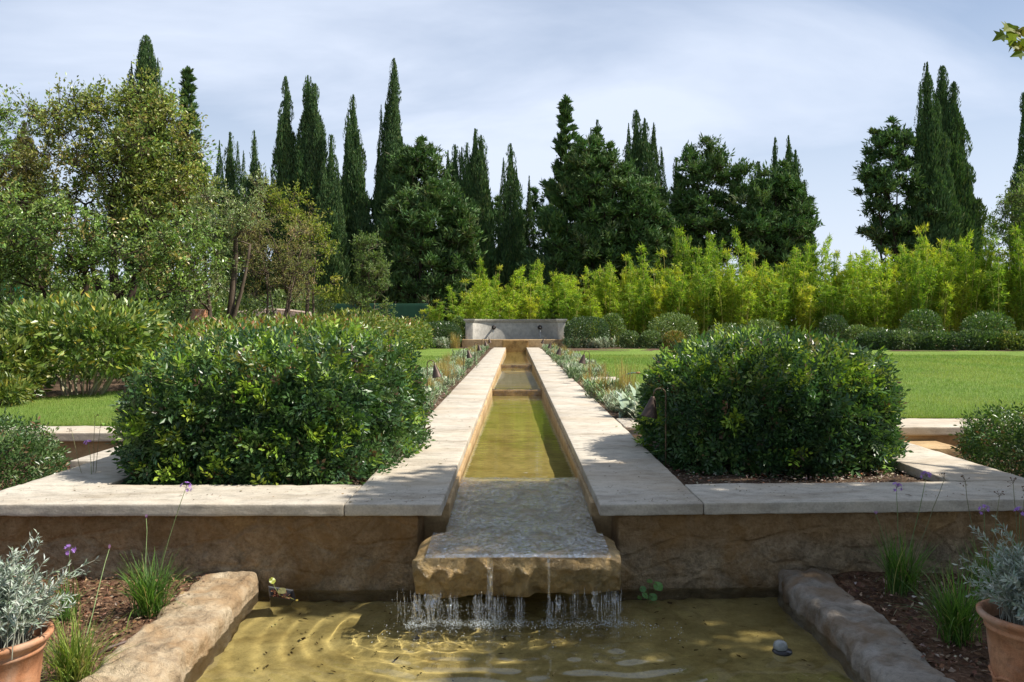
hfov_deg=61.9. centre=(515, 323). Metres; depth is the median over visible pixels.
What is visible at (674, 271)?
bamboo
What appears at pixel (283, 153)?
cypress tree
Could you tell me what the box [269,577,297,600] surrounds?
water lily
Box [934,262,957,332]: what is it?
bamboo
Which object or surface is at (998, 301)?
bamboo
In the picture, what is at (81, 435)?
retaining wall
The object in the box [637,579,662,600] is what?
water plant
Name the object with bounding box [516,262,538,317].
bamboo
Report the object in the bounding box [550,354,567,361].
border plant
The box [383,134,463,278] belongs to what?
bushy conifer tree
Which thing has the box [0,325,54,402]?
hedge shrub
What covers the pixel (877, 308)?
bamboo
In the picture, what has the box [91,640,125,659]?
irrigation pipe
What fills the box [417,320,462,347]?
ball shrub
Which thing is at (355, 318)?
hedge shrub
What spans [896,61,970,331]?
cypress tree
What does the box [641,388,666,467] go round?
path light
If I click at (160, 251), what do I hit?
holm oak tree
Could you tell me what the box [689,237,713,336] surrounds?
bamboo
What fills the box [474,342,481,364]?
path light
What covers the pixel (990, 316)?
shrub
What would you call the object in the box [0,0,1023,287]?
sky
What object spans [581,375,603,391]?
border plant
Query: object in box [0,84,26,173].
holm oak tree
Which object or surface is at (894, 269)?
bamboo
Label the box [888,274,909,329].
bamboo
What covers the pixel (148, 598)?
society garlic
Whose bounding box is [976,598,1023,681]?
terracotta pot
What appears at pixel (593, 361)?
border plant
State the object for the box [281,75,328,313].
cypress tree
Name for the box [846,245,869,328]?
bamboo
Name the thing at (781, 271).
bamboo
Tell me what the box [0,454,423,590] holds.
stone planter
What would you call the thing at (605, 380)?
grass tuft
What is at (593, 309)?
bamboo
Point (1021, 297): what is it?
bamboo
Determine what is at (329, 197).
cypress tree
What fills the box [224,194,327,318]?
bushy tree
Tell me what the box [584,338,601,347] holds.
border plant
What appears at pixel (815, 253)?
bamboo
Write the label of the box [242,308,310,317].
garden wall
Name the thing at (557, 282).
bamboo
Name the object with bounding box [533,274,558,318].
bamboo
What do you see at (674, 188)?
cypress tree
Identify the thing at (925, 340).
shrub
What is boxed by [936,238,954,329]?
bamboo
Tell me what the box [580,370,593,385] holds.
grass tuft
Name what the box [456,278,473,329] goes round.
bamboo
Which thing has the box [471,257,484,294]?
bamboo
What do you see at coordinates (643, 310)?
bamboo
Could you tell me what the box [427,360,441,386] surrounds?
path light
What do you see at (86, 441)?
society garlic
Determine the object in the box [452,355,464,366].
grass tuft
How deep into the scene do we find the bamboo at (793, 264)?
42.87 m
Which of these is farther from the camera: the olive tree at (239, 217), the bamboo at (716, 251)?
the bamboo at (716, 251)
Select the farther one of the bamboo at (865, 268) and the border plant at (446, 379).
the bamboo at (865, 268)
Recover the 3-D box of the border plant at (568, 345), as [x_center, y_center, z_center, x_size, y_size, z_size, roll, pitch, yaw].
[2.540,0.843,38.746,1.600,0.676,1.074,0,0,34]
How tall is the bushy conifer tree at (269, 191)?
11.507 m
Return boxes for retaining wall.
[1,426,126,462]
[616,418,1023,450]
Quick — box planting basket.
[268,586,295,605]
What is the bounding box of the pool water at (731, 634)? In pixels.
[184,587,865,681]
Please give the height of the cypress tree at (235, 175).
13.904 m
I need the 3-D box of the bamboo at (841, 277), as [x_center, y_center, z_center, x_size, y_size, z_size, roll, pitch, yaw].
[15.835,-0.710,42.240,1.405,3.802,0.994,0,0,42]
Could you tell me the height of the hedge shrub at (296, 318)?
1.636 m
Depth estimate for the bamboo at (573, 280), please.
43.98 m
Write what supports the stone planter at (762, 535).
on the ground at (850, 337)
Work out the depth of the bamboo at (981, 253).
40.88 m
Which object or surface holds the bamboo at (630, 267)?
on the ground at (850, 337)
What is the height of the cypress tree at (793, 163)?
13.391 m
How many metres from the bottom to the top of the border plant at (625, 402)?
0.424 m
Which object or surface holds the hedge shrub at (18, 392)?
on the soil
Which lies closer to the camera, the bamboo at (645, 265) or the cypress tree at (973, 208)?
the bamboo at (645, 265)
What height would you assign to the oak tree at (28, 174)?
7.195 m
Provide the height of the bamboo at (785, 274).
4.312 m
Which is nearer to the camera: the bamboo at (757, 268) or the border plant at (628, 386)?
the border plant at (628, 386)
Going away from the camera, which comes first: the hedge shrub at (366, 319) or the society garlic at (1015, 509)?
the society garlic at (1015, 509)
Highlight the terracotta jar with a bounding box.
[187,309,207,325]
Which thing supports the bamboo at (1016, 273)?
on the ground at (850, 337)
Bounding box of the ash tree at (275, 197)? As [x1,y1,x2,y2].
[252,176,342,314]
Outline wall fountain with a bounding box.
[462,319,566,351]
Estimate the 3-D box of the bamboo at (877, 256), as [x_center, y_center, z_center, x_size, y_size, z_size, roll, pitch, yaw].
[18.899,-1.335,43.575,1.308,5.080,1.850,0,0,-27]
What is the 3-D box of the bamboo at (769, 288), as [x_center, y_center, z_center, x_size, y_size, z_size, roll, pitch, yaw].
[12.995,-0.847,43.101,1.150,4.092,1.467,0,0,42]
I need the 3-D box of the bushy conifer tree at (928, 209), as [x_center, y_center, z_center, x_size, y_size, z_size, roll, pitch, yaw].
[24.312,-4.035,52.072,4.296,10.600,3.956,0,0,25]
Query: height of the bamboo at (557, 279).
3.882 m
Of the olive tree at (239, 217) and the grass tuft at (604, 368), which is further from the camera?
the olive tree at (239, 217)
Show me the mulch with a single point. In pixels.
(964, 674)
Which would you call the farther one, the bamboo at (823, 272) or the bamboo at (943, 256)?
the bamboo at (823, 272)
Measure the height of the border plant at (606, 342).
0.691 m
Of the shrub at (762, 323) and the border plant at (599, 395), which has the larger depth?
the shrub at (762, 323)
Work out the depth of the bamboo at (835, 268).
42.58 m
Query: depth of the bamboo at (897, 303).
40.35 m
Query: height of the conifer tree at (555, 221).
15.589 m
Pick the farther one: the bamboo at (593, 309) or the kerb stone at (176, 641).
the bamboo at (593, 309)
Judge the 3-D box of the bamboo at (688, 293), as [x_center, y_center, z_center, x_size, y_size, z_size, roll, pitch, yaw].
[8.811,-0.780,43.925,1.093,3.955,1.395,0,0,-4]
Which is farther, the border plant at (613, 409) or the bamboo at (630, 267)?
the bamboo at (630, 267)
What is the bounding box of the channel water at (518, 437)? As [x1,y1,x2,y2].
[460,352,577,479]
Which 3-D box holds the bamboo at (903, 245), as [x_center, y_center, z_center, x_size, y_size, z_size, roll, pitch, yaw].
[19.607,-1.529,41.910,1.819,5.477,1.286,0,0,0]
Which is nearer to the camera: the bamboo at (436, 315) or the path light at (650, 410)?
the path light at (650, 410)
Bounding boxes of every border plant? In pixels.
[421,338,438,348]
[421,386,439,405]
[422,391,435,411]
[424,368,442,377]
[426,379,443,394]
[429,336,451,348]
[431,375,450,387]
[435,385,450,397]
[441,367,462,381]
[454,357,479,367]
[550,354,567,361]
[555,353,580,365]
[561,361,582,371]
[562,335,586,347]
[564,358,579,366]
[564,365,585,374]
[566,366,595,377]
[574,371,597,381]
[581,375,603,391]
[583,374,617,397]
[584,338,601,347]
[585,359,597,364]
[590,365,604,375]
[594,389,613,402]
[596,335,616,347]
[603,390,627,404]
[604,389,620,411]
[607,384,640,417]
[607,400,619,411]
[609,388,632,397]
[620,380,639,392]
[628,398,640,419]
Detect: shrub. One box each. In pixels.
[0,289,171,395]
[0,305,76,387]
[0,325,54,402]
[0,370,38,406]
[0,407,72,490]
[58,314,192,382]
[101,314,437,485]
[120,317,238,383]
[150,313,234,330]
[167,313,274,350]
[197,313,271,325]
[223,312,303,330]
[256,311,332,329]
[290,312,357,330]
[313,312,375,338]
[328,307,392,337]
[346,311,400,343]
[376,314,414,349]
[385,314,423,349]
[397,316,435,349]
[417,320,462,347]
[450,316,465,346]
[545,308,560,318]
[563,316,609,347]
[598,313,625,346]
[619,329,639,347]
[631,318,913,479]
[639,330,661,348]
[647,312,698,346]
[662,329,686,348]
[706,322,749,337]
[745,318,781,334]
[819,313,850,342]
[841,324,870,347]
[854,331,883,349]
[863,327,889,339]
[869,329,903,349]
[885,328,920,349]
[899,308,943,348]
[905,332,936,349]
[921,330,954,349]
[937,331,973,349]
[949,399,1023,477]
[957,328,986,349]
[958,309,1015,349]
[973,329,1005,349]
[987,330,1023,350]
[1007,331,1023,350]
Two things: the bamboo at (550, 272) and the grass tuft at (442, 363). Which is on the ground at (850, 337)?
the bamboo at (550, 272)
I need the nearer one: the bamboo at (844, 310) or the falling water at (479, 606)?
the falling water at (479, 606)
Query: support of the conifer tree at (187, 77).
on the ground at (850, 337)
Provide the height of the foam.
0.138 m
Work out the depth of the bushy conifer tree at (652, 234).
50.17 m
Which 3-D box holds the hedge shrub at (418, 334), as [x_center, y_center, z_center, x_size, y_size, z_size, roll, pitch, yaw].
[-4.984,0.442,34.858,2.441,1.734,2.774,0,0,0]
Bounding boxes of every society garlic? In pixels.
[41,544,139,681]
[43,544,112,623]
[67,414,104,473]
[94,481,203,633]
[849,471,944,595]
[883,554,993,647]
[937,475,1016,602]
[971,477,1023,591]
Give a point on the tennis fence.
(410, 310)
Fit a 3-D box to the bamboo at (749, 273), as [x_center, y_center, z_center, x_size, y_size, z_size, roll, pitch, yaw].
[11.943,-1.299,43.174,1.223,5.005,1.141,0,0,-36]
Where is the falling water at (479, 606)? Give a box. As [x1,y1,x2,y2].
[397,557,621,623]
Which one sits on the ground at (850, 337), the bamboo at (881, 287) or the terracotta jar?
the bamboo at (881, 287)
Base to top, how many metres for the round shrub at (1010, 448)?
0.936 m
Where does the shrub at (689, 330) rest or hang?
on the soil
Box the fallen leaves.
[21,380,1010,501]
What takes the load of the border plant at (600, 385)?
on the soil
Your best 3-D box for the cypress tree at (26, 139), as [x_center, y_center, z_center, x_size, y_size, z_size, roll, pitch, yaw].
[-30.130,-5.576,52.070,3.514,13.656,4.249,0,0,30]
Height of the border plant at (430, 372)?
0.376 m
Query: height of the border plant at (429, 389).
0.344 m
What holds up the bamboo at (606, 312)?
on the ground at (850, 337)
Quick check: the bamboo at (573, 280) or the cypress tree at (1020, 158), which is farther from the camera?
the cypress tree at (1020, 158)
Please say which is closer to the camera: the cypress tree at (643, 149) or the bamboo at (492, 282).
the bamboo at (492, 282)
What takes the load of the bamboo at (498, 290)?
on the ground at (850, 337)
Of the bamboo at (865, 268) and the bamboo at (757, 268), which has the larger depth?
the bamboo at (757, 268)
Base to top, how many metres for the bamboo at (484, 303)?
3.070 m
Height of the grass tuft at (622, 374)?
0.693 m
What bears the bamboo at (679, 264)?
on the ground at (850, 337)
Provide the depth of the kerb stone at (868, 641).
4.30 m
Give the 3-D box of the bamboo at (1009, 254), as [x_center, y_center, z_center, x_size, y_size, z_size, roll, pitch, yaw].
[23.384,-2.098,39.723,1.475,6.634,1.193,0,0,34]
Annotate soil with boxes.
[34,346,1011,485]
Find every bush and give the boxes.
[0,261,146,349]
[0,267,90,319]
[50,268,187,328]
[99,266,237,323]
[181,286,276,323]
[251,285,341,317]
[299,283,352,315]
[321,283,377,320]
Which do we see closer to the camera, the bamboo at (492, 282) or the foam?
the foam
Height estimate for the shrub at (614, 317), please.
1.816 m
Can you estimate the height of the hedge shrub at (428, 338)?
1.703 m
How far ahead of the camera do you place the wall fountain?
41.53 m
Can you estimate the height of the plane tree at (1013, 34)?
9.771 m
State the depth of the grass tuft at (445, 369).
15.66 m
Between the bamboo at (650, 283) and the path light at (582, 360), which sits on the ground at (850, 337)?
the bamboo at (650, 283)
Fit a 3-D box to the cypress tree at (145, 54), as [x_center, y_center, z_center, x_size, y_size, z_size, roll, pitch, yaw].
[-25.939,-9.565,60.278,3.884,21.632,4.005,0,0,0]
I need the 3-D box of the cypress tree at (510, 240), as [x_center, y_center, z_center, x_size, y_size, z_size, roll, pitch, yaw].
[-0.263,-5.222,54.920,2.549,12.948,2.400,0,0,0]
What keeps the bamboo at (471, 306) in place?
on the ground at (850, 337)
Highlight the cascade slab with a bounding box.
[412,480,620,597]
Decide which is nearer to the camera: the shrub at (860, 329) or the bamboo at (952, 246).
the shrub at (860, 329)
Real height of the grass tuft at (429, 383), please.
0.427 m
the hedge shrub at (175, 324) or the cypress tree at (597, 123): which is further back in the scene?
the cypress tree at (597, 123)
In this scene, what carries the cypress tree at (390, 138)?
on the ground at (850, 337)
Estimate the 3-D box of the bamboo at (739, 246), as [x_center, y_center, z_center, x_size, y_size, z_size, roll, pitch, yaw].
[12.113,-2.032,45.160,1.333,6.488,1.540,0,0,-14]
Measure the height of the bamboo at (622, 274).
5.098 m
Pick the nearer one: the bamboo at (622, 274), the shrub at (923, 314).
the shrub at (923, 314)
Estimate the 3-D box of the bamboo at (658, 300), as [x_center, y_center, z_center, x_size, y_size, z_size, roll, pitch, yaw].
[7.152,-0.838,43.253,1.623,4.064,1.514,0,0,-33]
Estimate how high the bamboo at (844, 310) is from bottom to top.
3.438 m
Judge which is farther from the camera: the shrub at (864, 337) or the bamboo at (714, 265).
the bamboo at (714, 265)
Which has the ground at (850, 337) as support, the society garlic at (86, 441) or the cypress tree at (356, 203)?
the cypress tree at (356, 203)
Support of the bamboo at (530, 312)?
on the ground at (850, 337)
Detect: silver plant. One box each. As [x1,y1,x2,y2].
[0,528,99,659]
[952,514,1023,625]
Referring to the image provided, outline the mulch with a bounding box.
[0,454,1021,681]
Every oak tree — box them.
[0,59,226,319]
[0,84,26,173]
[0,125,78,313]
[0,173,247,341]
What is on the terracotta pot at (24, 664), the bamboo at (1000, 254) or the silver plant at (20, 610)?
the silver plant at (20, 610)
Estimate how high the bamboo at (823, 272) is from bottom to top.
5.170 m
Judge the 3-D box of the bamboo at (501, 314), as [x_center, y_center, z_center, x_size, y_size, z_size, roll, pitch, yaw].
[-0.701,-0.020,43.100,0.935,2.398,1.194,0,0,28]
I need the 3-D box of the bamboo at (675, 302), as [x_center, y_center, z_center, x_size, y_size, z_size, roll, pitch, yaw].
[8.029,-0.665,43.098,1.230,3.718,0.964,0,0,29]
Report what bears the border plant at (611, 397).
on the soil
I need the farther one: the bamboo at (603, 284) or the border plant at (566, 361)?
the bamboo at (603, 284)
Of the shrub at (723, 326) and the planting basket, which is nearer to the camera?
the planting basket
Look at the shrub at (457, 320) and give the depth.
41.39 m
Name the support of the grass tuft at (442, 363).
on the soil
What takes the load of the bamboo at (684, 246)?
on the ground at (850, 337)
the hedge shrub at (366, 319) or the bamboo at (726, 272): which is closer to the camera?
the hedge shrub at (366, 319)
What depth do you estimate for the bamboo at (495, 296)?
44.86 m
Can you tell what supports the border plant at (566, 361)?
on the soil
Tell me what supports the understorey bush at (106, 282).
on the ground at (850, 337)
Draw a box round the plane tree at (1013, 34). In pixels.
[992,21,1023,59]
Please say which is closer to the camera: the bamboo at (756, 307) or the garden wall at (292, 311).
the garden wall at (292, 311)
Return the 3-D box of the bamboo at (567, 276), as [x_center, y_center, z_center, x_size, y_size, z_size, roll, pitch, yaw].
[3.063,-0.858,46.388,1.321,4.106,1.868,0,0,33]
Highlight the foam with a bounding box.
[371,598,681,660]
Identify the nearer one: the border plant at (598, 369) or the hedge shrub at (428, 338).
the border plant at (598, 369)
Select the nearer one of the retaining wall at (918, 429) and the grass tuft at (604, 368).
the retaining wall at (918, 429)
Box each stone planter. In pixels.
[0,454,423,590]
[611,443,1023,588]
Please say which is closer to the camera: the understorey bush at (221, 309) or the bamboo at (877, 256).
the understorey bush at (221, 309)
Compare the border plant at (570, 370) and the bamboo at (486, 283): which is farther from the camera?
the bamboo at (486, 283)
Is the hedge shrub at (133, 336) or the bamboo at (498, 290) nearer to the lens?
the hedge shrub at (133, 336)
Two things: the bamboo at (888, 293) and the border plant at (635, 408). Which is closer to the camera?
the border plant at (635, 408)
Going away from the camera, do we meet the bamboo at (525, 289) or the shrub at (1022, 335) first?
the shrub at (1022, 335)
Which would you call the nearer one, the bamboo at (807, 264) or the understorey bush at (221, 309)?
the understorey bush at (221, 309)
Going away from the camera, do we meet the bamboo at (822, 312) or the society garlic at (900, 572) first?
the society garlic at (900, 572)
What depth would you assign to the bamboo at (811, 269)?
42.74 m
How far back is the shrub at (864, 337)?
36.10 m
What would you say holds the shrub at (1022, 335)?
on the soil
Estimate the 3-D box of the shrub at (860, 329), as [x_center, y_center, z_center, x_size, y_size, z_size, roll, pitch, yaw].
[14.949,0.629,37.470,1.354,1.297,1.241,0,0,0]
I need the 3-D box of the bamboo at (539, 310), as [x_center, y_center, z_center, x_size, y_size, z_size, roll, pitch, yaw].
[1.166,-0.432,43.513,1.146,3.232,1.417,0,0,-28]
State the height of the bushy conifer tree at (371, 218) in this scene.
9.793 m
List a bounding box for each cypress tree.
[0,120,51,303]
[122,35,171,307]
[210,131,251,315]
[240,130,272,308]
[269,76,298,313]
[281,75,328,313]
[309,134,351,315]
[340,94,381,303]
[367,58,410,303]
[437,144,467,328]
[447,128,497,318]
[494,143,527,318]
[524,176,536,318]
[588,119,618,231]
[605,109,669,325]
[668,159,685,318]
[734,161,769,329]
[768,135,817,298]
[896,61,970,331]
[932,65,990,329]
[1006,92,1023,269]
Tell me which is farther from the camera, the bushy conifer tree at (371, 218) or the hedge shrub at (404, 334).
the bushy conifer tree at (371, 218)
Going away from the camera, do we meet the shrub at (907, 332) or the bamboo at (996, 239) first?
the shrub at (907, 332)
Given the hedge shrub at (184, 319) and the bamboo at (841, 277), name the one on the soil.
the hedge shrub at (184, 319)
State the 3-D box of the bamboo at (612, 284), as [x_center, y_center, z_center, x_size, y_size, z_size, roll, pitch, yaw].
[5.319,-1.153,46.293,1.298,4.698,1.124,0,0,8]
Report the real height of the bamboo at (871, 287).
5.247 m
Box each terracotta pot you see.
[0,621,53,681]
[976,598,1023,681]
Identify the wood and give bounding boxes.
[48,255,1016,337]
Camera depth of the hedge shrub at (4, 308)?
14.57 m
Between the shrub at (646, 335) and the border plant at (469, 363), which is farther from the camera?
the shrub at (646, 335)
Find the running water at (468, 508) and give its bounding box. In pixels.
[425,477,609,557]
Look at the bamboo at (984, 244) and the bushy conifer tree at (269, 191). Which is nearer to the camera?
the bamboo at (984, 244)
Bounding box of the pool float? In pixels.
[772,640,792,654]
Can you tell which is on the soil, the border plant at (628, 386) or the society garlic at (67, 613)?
the border plant at (628, 386)
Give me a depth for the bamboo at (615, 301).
43.33 m
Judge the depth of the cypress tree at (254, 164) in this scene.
56.67 m
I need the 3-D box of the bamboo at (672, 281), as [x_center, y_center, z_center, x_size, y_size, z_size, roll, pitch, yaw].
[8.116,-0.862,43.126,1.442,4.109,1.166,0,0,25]
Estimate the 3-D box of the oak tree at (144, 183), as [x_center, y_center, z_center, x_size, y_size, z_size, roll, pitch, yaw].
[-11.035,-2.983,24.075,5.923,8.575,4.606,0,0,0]
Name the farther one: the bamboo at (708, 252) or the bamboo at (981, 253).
the bamboo at (708, 252)
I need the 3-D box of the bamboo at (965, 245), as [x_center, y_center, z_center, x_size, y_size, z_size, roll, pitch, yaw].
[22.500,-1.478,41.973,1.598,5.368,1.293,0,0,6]
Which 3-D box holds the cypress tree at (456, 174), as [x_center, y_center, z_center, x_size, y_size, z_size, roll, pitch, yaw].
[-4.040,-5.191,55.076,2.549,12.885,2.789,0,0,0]
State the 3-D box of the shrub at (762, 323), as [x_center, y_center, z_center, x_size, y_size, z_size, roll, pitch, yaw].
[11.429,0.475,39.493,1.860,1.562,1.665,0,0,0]
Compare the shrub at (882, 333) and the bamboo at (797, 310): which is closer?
the shrub at (882, 333)
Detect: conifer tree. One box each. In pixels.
[96,124,241,329]
[157,65,213,311]
[238,175,296,309]
[363,197,388,302]
[377,172,487,333]
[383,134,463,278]
[490,195,502,304]
[516,93,611,319]
[518,177,569,271]
[540,125,651,301]
[612,175,689,341]
[659,187,740,310]
[663,131,758,330]
[725,159,824,329]
[849,115,928,276]
[887,173,950,331]
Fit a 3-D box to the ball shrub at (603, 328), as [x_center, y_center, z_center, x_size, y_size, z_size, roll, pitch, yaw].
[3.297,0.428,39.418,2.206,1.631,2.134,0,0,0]
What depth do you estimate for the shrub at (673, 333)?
37.78 m
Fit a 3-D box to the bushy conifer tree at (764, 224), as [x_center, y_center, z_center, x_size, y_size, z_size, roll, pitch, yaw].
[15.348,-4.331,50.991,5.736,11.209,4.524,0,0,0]
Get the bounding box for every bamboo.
[417,299,440,334]
[424,301,446,334]
[444,284,468,332]
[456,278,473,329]
[465,294,486,318]
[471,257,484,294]
[471,275,485,318]
[472,288,498,318]
[473,278,489,314]
[475,291,493,316]
[479,267,500,315]
[486,279,504,318]
[487,264,502,315]
[493,300,508,318]
[497,265,527,318]
[503,278,519,314]
[503,290,523,318]
[506,282,532,318]
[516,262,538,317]
[520,284,543,318]
[526,259,544,317]
[527,285,547,318]
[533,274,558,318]
[542,286,559,318]
[544,272,563,309]
[549,268,560,295]
[549,276,577,318]
[552,274,566,318]
[553,295,575,321]
[558,283,586,342]
[559,274,583,341]
[569,280,586,332]
[580,275,594,339]
[582,266,598,331]
[583,293,602,339]
[586,297,606,329]
[589,264,613,317]
[594,265,619,324]
[605,260,625,338]
[608,278,625,330]
[610,288,625,340]
[618,281,643,344]
[619,254,637,329]
[623,269,642,342]
[624,254,647,345]
[632,241,659,345]
[636,279,661,332]
[639,262,659,329]
[645,267,671,341]
[655,248,668,338]
[658,248,682,337]
[660,274,677,337]
[663,267,688,337]
[663,276,684,329]
[671,225,694,336]
[677,225,703,335]
[677,257,695,329]
[677,273,696,338]
[688,282,713,336]
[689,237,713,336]
[691,266,716,335]
[692,243,711,337]
[702,253,726,333]
[705,233,728,316]
[711,255,736,324]
[711,267,739,330]
[714,252,739,330]
[716,247,734,324]
[724,276,750,327]
[727,274,752,326]
[730,229,755,317]
[733,273,757,327]
[734,242,755,320]
[741,250,759,317]
[745,259,769,327]
[751,252,779,325]
[751,260,770,314]
[759,269,790,329]
[763,268,780,329]
[764,261,787,328]
[773,264,784,280]
[775,284,795,329]
[778,245,802,332]
[779,267,797,329]
[783,251,813,321]
[791,265,819,331]
[791,272,811,333]
[794,240,819,332]
[794,241,819,325]
[795,270,821,332]
[810,232,832,326]
[812,282,840,338]
[813,245,837,335]
[822,272,848,336]
[824,277,852,335]
[829,251,857,337]
[832,249,857,325]
[836,285,861,337]
[844,257,869,336]
[845,256,867,324]
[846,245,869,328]
[848,259,874,335]
[856,250,876,327]
[862,247,877,325]
[863,275,893,331]
[865,249,896,328]
[871,256,897,329]
[872,250,901,326]
[874,262,897,327]
[884,248,908,326]
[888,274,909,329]
[889,280,918,329]
[895,236,927,331]
[897,243,927,323]
[908,256,944,329]
[909,223,928,330]
[911,250,937,330]
[914,225,939,298]
[920,235,955,330]
[932,244,947,322]
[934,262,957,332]
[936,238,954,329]
[939,241,958,331]
[946,252,971,336]
[947,271,972,345]
[949,229,975,334]
[956,244,986,328]
[957,240,985,323]
[960,250,986,335]
[967,212,997,328]
[974,277,996,330]
[978,221,1003,320]
[978,227,1010,329]
[982,255,1011,328]
[1000,213,1023,330]
[1000,250,1016,327]
[1001,266,1023,330]
[1008,222,1023,330]
[1012,258,1023,325]
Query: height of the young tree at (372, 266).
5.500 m
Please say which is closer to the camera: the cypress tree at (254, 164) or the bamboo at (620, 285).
the bamboo at (620, 285)
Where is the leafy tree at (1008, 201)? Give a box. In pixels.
[984,163,1023,304]
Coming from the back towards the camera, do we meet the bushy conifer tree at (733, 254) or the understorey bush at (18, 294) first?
the bushy conifer tree at (733, 254)
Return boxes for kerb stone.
[79,571,258,681]
[778,568,955,681]
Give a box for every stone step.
[70,445,120,468]
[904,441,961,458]
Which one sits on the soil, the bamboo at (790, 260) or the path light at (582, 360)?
the path light at (582, 360)
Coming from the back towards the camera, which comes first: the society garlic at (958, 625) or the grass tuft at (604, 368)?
the grass tuft at (604, 368)
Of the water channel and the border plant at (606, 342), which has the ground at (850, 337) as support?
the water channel
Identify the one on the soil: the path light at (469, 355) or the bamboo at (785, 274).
the path light at (469, 355)
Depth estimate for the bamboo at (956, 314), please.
39.79 m
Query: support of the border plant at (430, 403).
on the soil
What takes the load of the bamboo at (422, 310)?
on the ground at (850, 337)
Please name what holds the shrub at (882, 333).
on the soil
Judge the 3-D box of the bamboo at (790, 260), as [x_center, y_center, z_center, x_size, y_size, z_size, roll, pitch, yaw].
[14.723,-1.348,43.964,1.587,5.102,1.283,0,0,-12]
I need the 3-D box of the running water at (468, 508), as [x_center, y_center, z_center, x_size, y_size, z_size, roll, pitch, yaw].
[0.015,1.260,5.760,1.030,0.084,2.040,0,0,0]
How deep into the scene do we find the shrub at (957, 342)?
35.47 m
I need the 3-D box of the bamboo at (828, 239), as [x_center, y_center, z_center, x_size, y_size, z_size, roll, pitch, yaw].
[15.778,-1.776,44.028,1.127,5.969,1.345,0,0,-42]
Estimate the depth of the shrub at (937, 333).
35.64 m
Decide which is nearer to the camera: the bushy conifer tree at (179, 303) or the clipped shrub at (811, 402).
the clipped shrub at (811, 402)
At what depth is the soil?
6.79 m
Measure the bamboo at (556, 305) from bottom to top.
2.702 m
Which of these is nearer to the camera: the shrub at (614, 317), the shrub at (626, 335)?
the shrub at (626, 335)
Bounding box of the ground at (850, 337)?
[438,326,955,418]
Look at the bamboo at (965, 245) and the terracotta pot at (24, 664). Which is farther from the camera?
the bamboo at (965, 245)
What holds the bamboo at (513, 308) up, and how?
on the ground at (850, 337)
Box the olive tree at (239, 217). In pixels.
[152,163,272,325]
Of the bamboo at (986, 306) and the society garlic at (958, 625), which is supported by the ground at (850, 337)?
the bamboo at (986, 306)
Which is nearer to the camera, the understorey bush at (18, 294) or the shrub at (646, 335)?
the understorey bush at (18, 294)
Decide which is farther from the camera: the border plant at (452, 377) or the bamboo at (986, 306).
the bamboo at (986, 306)
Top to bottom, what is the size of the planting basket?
0.129 m
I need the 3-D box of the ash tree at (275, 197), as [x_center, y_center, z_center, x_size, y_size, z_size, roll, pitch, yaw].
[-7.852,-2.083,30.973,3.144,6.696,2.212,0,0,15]
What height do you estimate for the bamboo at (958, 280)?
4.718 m
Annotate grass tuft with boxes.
[423,374,435,401]
[432,356,449,369]
[438,362,455,379]
[441,352,452,362]
[449,332,461,348]
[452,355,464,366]
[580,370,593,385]
[589,368,614,399]
[599,361,606,375]
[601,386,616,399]
[607,359,640,392]
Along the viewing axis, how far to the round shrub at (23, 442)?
6.55 m
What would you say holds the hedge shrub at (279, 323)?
on the soil
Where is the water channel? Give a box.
[344,347,702,539]
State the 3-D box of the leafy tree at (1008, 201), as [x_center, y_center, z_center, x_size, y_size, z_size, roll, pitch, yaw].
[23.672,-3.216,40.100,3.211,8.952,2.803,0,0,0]
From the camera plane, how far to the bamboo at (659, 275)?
45.80 m
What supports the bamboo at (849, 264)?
on the ground at (850, 337)
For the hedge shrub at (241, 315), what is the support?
on the soil
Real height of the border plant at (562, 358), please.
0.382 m
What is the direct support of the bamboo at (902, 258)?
on the ground at (850, 337)
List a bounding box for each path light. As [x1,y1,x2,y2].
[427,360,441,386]
[463,347,471,370]
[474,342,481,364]
[579,351,589,375]
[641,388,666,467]
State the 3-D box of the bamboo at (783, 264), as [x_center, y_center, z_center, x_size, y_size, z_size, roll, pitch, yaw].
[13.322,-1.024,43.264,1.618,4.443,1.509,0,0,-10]
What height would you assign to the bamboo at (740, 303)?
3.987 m
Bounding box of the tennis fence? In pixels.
[330,301,428,328]
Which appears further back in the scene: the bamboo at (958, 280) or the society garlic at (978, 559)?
the bamboo at (958, 280)
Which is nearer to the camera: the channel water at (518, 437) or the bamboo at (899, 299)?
the channel water at (518, 437)
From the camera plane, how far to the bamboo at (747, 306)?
41.86 m
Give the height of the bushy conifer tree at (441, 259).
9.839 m
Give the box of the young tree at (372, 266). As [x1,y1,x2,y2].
[340,226,397,316]
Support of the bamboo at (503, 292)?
on the ground at (850, 337)
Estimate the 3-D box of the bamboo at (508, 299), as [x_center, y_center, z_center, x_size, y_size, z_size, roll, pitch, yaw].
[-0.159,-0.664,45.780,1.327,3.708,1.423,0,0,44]
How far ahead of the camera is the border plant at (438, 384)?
13.24 m

